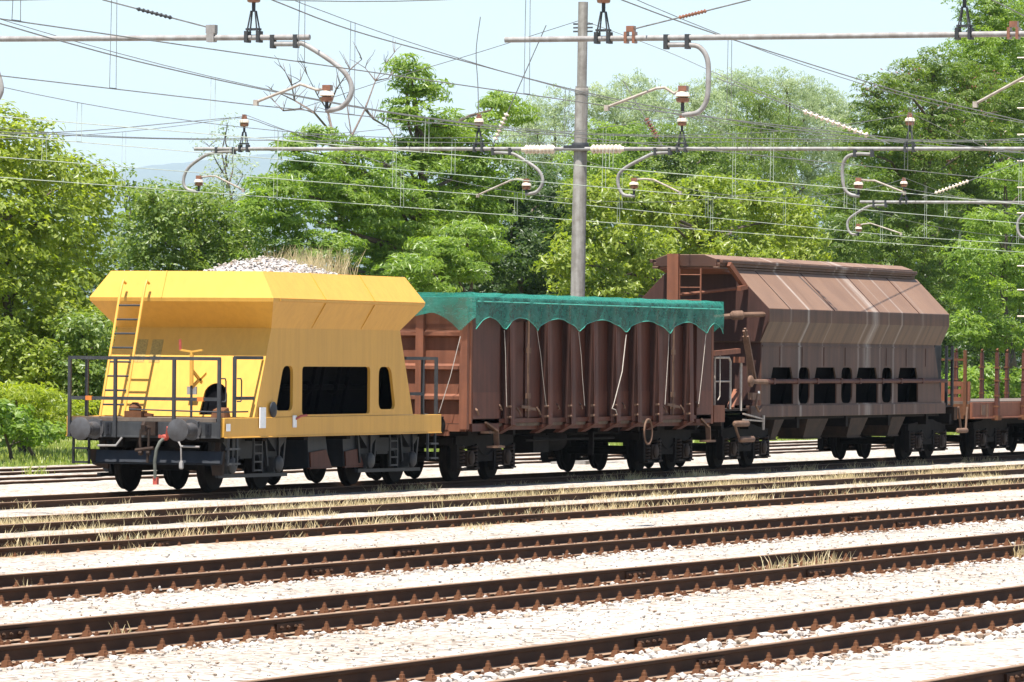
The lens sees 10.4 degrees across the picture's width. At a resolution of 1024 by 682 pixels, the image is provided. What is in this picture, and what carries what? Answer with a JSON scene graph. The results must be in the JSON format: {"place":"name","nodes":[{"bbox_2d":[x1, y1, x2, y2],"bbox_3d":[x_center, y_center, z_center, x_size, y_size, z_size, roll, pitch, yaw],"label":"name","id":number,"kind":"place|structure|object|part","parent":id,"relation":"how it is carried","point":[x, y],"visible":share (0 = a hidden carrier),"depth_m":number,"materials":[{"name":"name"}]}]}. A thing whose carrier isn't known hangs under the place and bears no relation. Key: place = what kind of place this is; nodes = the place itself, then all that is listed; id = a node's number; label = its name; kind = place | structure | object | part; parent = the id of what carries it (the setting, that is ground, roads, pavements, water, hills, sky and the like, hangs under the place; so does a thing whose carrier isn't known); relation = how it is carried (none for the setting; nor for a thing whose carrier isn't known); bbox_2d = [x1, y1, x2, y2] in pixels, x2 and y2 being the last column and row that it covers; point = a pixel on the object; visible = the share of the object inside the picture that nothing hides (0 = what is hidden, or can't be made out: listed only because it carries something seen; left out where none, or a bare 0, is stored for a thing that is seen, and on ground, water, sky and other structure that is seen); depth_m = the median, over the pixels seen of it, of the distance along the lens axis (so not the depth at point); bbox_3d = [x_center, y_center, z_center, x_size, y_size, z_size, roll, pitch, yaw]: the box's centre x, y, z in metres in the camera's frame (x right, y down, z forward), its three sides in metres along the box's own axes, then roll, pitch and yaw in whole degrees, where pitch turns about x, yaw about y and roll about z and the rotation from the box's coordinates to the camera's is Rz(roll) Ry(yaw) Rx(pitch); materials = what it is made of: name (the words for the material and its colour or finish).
{"place":"outdoors","nodes":[
{"label":"outdoors","id":0,"kind":"place"},
{"bbox_2d":[0,364,1021,466],"bbox_3d":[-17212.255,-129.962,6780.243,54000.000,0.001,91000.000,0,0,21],"label":"ground","id":1,"kind":"structure","parent":0,"point":[76,440],"depth_m":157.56,"materials":[{"name":"green plant"}]},
{"bbox_2d":[0,398,66,463],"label":"bush","id":2,"kind":"object","parent":1,"relation":"on","point":[15,429],"visible":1,"depth_m":123.86,"materials":[{"name":"green plant"}]},
{"bbox_2d":[0,381,100,460],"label":"bush","id":3,"kind":"object","parent":1,"relation":"on","point":[37,397],"visible":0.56,"depth_m":126.72,"materials":[{"name":"green plant"}]},
{"bbox_2d":[0,189,108,379],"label":"tree","id":4,"kind":"object","parent":1,"relation":"on","point":[94,287],"visible":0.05,"depth_m":187.43,"materials":[{"name":"green plant"}]},
{"bbox_2d":[0,99,130,453],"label":"broadleaf tree","id":5,"kind":"object","parent":1,"relation":"on","point":[17,364],"visible":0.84,"depth_m":133.19,"materials":[{"name":"green plant"}]},
{"bbox_2d":[34,306,116,418],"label":"bush","id":6,"kind":"object","parent":1,"relation":"on","point":[86,339],"visible":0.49,"depth_m":131.11,"materials":[{"name":"green plant"}]},
{"bbox_2d":[86,163,163,286],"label":"slender tree","id":7,"kind":"object","parent":1,"relation":"on","point":[106,252],"visible":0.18,"depth_m":155.65,"materials":[{"name":"green plant"}]},
{"bbox_2d":[0,0,353,112],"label":"catenary mast","id":8,"kind":"object","parent":1,"relation":"on","point":[326,94],"visible":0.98,"depth_m":78.62,"materials":[{"name":"metal"}]},
{"bbox_2d":[103,0,205,26],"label":"anchor wire","id":9,"kind":"object","parent":8,"relation":"attached to","point":[143,10],"visible":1,"depth_m":79.17,"materials":[{"name":"grey metal"}]},
{"bbox_2d":[0,0,1023,181],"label":"overhead wires","id":10,"kind":"object","parent":8,"relation":"attached to","point":[493,128],"visible":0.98,"depth_m":85.84,"materials":[{"name":"metal"}]},
{"bbox_2d":[0,20,1023,204],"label":"overhead wires","id":11,"kind":"object","parent":8,"relation":"attached to","point":[492,125],"visible":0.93,"depth_m":98.36,"materials":[{"name":"metal"}]},
{"bbox_2d":[0,23,1023,140],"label":"feeder wire","id":12,"kind":"object","parent":11,"relation":"attached to","point":[432,118],"visible":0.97,"depth_m":95.90,"materials":[{"name":"grey metal"}]},
{"bbox_2d":[102,176,281,327],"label":"round tree","id":13,"kind":"object","parent":1,"relation":"on","point":[171,223],"visible":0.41,"depth_m":153.35,"materials":[{"name":"green plant"}]},
{"bbox_2d":[189,112,261,261],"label":"poplar tree","id":14,"kind":"object","parent":1,"relation":"on","point":[223,183],"visible":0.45,"depth_m":222.29,"materials":[{"name":"green plant"}]},
{"bbox_2d":[263,41,408,272],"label":"dead tree","id":15,"kind":"object","parent":1,"relation":"on","point":[328,114],"visible":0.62,"depth_m":192.27,"materials":[{"name":"grey plant"}]},
{"bbox_2d":[221,52,541,290],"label":"locust tree","id":16,"kind":"object","parent":1,"relation":"on","point":[395,228],"visible":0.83,"depth_m":159.37,"materials":[{"name":"green plant"}]},
{"bbox_2d":[370,218,514,291],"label":"locust tree","id":17,"kind":"object","parent":1,"relation":"on","point":[422,264],"visible":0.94,"depth_m":154.85,"materials":[{"name":"green plant"}]},
{"bbox_2d":[345,180,623,298],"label":"tree","id":18,"kind":"object","parent":1,"relation":"on","point":[534,186],"visible":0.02,"depth_m":228.54,"materials":[{"name":"green plant"}]},
{"bbox_2d":[0,449,1023,634],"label":"dry grass","id":19,"kind":"structure","parent":1,"relation":"on","point":[697,474],"depth_m":89.03,"materials":[{"name":"beige plant"}]},
{"bbox_2d":[436,159,601,294],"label":"dark tree","id":20,"kind":"object","parent":1,"relation":"on","point":[509,270],"visible":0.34,"depth_m":179.90,"materials":[{"name":"green plant"}]},
{"bbox_2d":[489,83,574,225],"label":"willow tree","id":21,"kind":"object","parent":1,"relation":"on","point":[550,120],"visible":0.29,"depth_m":309.63,"materials":[{"name":"green plant"}]},
{"bbox_2d":[182,2,1023,464],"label":"catenary mast","id":22,"kind":"object","parent":1,"relation":"on","point":[580,148],"visible":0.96,"depth_m":120.67,"materials":[{"name":"metal"}]},
{"bbox_2d":[0,117,358,144],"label":"span wire","id":23,"kind":"object","parent":22,"relation":"attached to","point":[176,122],"visible":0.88,"depth_m":120.06,"materials":[{"name":"grey metal"}]},
{"bbox_2d":[294,21,576,110],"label":"span wire","id":24,"kind":"object","parent":22,"relation":"attached to","point":[435,65],"visible":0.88,"depth_m":123.26,"materials":[{"name":"grey metal"}]},
{"bbox_2d":[476,17,480,113],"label":"aerial rod","id":25,"kind":"object","parent":22,"relation":"attached to","point":[476,66],"visible":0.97,"depth_m":121.47,"materials":[{"name":"grey metal"}]},
{"bbox_2d":[0,115,1016,251],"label":"overhead wires","id":26,"kind":"object","parent":22,"relation":"attached to","point":[461,182],"visible":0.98,"depth_m":132.57,"materials":[{"name":"grey metal"}]},
{"bbox_2d":[0,115,1018,243],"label":"overhead wires","id":27,"kind":"object","parent":22,"relation":"attached to","point":[477,194],"visible":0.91,"depth_m":119.36,"materials":[{"name":"grey metal"}]},
{"bbox_2d":[0,87,1023,223],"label":"overhead wires","id":28,"kind":"object","parent":22,"relation":"attached to","point":[451,157],"visible":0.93,"depth_m":108.21,"materials":[{"name":"grey metal"}]},
{"bbox_2d":[623,81,661,144],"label":"anchor wire","id":29,"kind":"object","parent":22,"relation":"attached to","point":[651,127],"visible":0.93,"depth_m":119.99,"materials":[{"name":"orange metal"}]},
{"bbox_2d":[588,22,853,127],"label":"span wire","id":30,"kind":"object","parent":22,"relation":"attached to","point":[730,79],"visible":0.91,"depth_m":118.37,"materials":[{"name":"grey metal"}]},
{"bbox_2d":[717,78,889,143],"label":"anchor wire","id":31,"kind":"object","parent":22,"relation":"attached to","point":[822,118],"visible":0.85,"depth_m":118.54,"materials":[{"name":"white metal"}]},
{"bbox_2d":[549,117,669,230],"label":"broadleaf tree","id":32,"kind":"object","parent":1,"relation":"on","point":[618,159],"visible":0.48,"depth_m":272.23,"materials":[{"name":"green plant"}]},
{"bbox_2d":[562,67,698,179],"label":"willow tree","id":33,"kind":"object","parent":1,"relation":"on","point":[615,117],"visible":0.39,"depth_m":315.48,"materials":[{"name":"green plant"}]},
{"bbox_2d":[541,185,752,297],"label":"tree","id":34,"kind":"object","parent":1,"relation":"on","point":[664,250],"depth_m":240.93,"materials":[{"name":"green plant"}]},
{"bbox_2d":[528,168,837,298],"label":"walnut tree","id":35,"kind":"object","parent":1,"relation":"on","point":[633,255],"visible":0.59,"depth_m":180.12,"materials":[{"name":"green plant"}]},
{"bbox_2d":[630,122,764,207],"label":"broadleaf tree","id":36,"kind":"object","parent":1,"relation":"on","point":[715,162],"visible":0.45,"depth_m":276.97,"materials":[{"name":"green plant"}]},
{"bbox_2d":[667,64,774,239],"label":"willow tree","id":37,"kind":"object","parent":1,"relation":"on","point":[719,96],"visible":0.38,"depth_m":338.91,"materials":[{"name":"green plant"}]},
{"bbox_2d":[504,0,1023,116],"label":"catenary mast","id":38,"kind":"object","parent":1,"relation":"on","point":[970,33],"visible":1,"depth_m":77.20,"materials":[{"name":"metal"}]},
{"bbox_2d":[0,0,1023,152],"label":"overhead wires","id":39,"kind":"object","parent":38,"relation":"attached to","point":[524,69],"visible":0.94,"depth_m":74.67,"materials":[{"name":"grey metal"}]},
{"bbox_2d":[622,0,1023,121],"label":"feeder wire","id":40,"kind":"object","parent":39,"relation":"attached to","point":[818,66],"visible":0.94,"depth_m":90.72,"materials":[{"name":"grey metal"}]},
{"bbox_2d":[635,0,750,28],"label":"anchor wire","id":41,"kind":"object","parent":38,"relation":"attached to","point":[695,13],"visible":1,"depth_m":77.29,"materials":[{"name":"orange metal"}]},
{"bbox_2d":[992,0,1023,15],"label":"feeder wire","id":42,"kind":"object","parent":38,"relation":"attached to","point":[1008,7],"visible":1,"depth_m":79.43,"materials":[{"name":"grey metal"}]},
{"bbox_2d":[716,86,811,196],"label":"weeping tree","id":43,"kind":"object","parent":1,"relation":"on","point":[779,165],"visible":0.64,"depth_m":309.79,"materials":[{"name":"green plant"}]},
{"bbox_2d":[756,66,871,218],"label":"willow tree","id":44,"kind":"object","parent":1,"relation":"on","point":[813,101],"visible":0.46,"depth_m":341.74,"materials":[{"name":"green plant"}]},
{"bbox_2d":[718,187,969,316],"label":"tree","id":45,"kind":"object","parent":1,"relation":"on","point":[862,213],"visible":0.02,"depth_m":270.53,"materials":[{"name":"green plant"}]},
{"bbox_2d":[798,46,1023,365],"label":"tall dark tree","id":46,"kind":"object","parent":1,"relation":"on","point":[933,77],"visible":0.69,"depth_m":215.37,"materials":[{"name":"green plant"}]},
{"bbox_2d":[814,54,1023,245],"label":"tree","id":47,"kind":"object","parent":1,"relation":"on","point":[993,160],"visible":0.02,"depth_m":294.43,"materials":[{"name":"green plant"}]},
{"bbox_2d":[846,57,1023,316],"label":"catenary mast","id":48,"kind":"object","parent":1,"relation":"on","point":[903,183],"visible":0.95,"depth_m":159.27,"materials":[{"name":"metal"}]},
{"bbox_2d":[922,162,1020,197],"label":"anchor wire","id":49,"kind":"object","parent":48,"relation":"attached to","point":[953,186],"visible":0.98,"depth_m":158.76,"materials":[{"name":"white metal"}]},
{"bbox_2d":[894,188,1023,394],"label":"tree","id":50,"kind":"object","parent":1,"relation":"on","point":[1002,362],"visible":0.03,"depth_m":288.26,"materials":[{"name":"green plant"}]},
{"bbox_2d":[941,303,1000,395],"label":"bush","id":51,"kind":"object","parent":1,"relation":"on","point":[975,359],"visible":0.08,"depth_m":204.13,"materials":[{"name":"green plant"}]},
{"bbox_2d":[933,159,1023,383],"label":"bright tree","id":52,"kind":"object","parent":1,"relation":"on","point":[999,326],"visible":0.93,"depth_m":201.53,"materials":[{"name":"green plant"}]},
{"bbox_2d":[936,0,1023,372],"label":"tall bright tree","id":53,"kind":"object","parent":1,"relation":"on","point":[995,51],"visible":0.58,"depth_m":249.45,"materials":[{"name":"green plant"}]},
{"bbox_2d":[941,362,1021,398],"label":"bush","id":54,"kind":"object","parent":1,"relation":"on","point":[973,374],"visible":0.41,"depth_m":197.68,"materials":[{"name":"green plant"}]},
{"bbox_2d":[0,439,1023,681],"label":"gravel yard","id":55,"kind":"structure","parent":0,"point":[957,659],"depth_m":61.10,"materials":[{"name":"grey gravel"}]},
{"bbox_2d":[12,462,54,474],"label":"green tuft","id":56,"kind":"object","parent":55,"relation":"on","point":[29,472],"visible":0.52,"depth_m":106.88,"materials":[{"name":"green plant"}]},
{"bbox_2d":[0,441,816,475],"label":"railway track","id":57,"kind":"structure","parent":55,"relation":"on","point":[5,471],"depth_m":111.58,"materials":[{"name":"brown metal"}]},
{"bbox_2d":[0,442,1022,484],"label":"railway track","id":58,"kind":"structure","parent":55,"relation":"on","point":[699,453],"depth_m":110.22,"materials":[{"name":"brown metal"}]},
{"bbox_2d":[0,531,1023,667],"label":"railway track","id":59,"kind":"structure","parent":55,"relation":"on","point":[52,641],"depth_m":54.04,"materials":[{"name":"brown metal"}]},
{"bbox_2d":[0,500,1023,606],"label":"railway track","id":60,"kind":"structure","parent":55,"relation":"on","point":[110,581],"depth_m":66.58,"materials":[{"name":"brown metal"}]},
{"bbox_2d":[0,477,1023,556],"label":"railway track","id":61,"kind":"structure","parent":55,"relation":"on","point":[469,516],"depth_m":80.15,"materials":[{"name":"brown metal"}]},
{"bbox_2d":[0,464,1023,532],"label":"railway track","id":62,"kind":"structure","parent":55,"relation":"on","point":[163,518],"depth_m":89.49,"materials":[{"name":"brown metal"}]},
{"bbox_2d":[0,451,1023,509],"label":"railway track","id":63,"kind":"structure","parent":55,"relation":"on","point":[60,500],"depth_m":102.80,"materials":[{"name":"brown metal"}]},
{"bbox_2d":[66,270,441,492],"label":"ballast hopper wagon","id":64,"kind":"object","parent":63,"relation":"on","point":[260,379],"visible":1,"depth_m":93.01,"materials":[{"name":"yellow paint"}]},
{"bbox_2d":[203,256,336,273],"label":"ballast heap","id":65,"kind":"object","parent":64,"relation":"in","point":[264,263],"visible":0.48,"depth_m":95.03,"materials":[{"name":"gravel"}]},
{"bbox_2d":[244,245,362,274],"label":"dry weeds","id":66,"kind":"object","parent":65,"relation":"on","point":[344,270],"visible":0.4,"depth_m":97.48,"materials":[{"name":"beige plant"}]},
{"bbox_2d":[365,297,715,481],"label":"open wagon","id":67,"kind":"object","parent":63,"relation":"on","point":[565,428],"visible":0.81,"depth_m":104.88,"materials":[{"name":"brown metal"}]},
{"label":"side door","id":68,"kind":"part","parent":67,"relation":"part of","materials":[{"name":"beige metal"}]},
{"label":"side door","id":69,"kind":"part","parent":67,"relation":"part of","materials":[{"name":"brown metal"}]},
{"bbox_2d":[415,292,723,414],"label":"cover net","id":70,"kind":"object","parent":67,"relation":"on","point":[507,310],"visible":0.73,"depth_m":104.73,"materials":[{"name":"teal fabric"}]},
{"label":"side door","id":71,"kind":"part","parent":67,"relation":"part of","materials":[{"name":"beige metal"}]},
{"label":"side door","id":72,"kind":"part","parent":67,"relation":"part of","materials":[{"name":"brown metal"}]},
{"bbox_2d":[621,254,956,468],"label":"roofed hopper wagon","id":73,"kind":"object","parent":63,"relation":"on","point":[837,359],"visible":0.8,"depth_m":119.76,"materials":[{"name":"brown metal"}]},
{"bbox_2d":[884,348,1023,456],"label":"stake wagon","id":74,"kind":"object","parent":63,"relation":"on","point":[986,426],"visible":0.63,"depth_m":131.47,"materials":[{"name":"brown metal"}]},
{"bbox_2d":[238,585,1023,681],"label":"railway track","id":75,"kind":"structure","parent":55,"relation":"on","point":[734,659],"depth_m":45.80,"materials":[{"name":"brown metal"}]},
{"bbox_2d":[916,663,1023,681],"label":"railway track","id":76,"kind":"structure","parent":55,"relation":"on","point":[1013,673],"depth_m":41.43,"materials":[{"name":"brown metal"}]},
{"bbox_2d":[0,131,1023,142],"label":"feeder wire","id":77,"kind":"object","parent":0,"point":[467,142],"visible":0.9,"depth_m":123.13,"materials":[{"name":"grey metal"}]},
{"bbox_2d":[0,0,1023,189],"label":"sky","id":78,"kind":"structure","parent":0,"point":[450,27],"materials":[{"name":"white"}]},
{"bbox_2d":[1,153,1023,257],"bbox_3d":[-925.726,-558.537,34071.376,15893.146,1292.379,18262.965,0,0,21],"label":"hills","id":79,"kind":"structure","parent":0,"point":[200,165],"depth_m":33059.14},
{"bbox_2d":[492,25,546,146],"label":"anchor wire","id":80,"kind":"object","parent":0,"point":[502,122],"visible":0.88,"depth_m":121.19,"materials":[{"name":"grey metal"}]},
{"bbox_2d":[23,213,1020,360],"bbox_3d":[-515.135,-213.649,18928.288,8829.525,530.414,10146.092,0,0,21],"label":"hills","id":81,"kind":"structure","parent":0,"point":[108,234],"depth_m":17644.39,"materials":[{"name":"green plant"}]},
{"bbox_2d":[272,0,1017,152],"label":"feeder wire","id":82,"kind":"object","parent":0,"point":[574,89],"visible":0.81,"depth_m":94.83,"materials":[{"name":"grey metal"}]}
]}

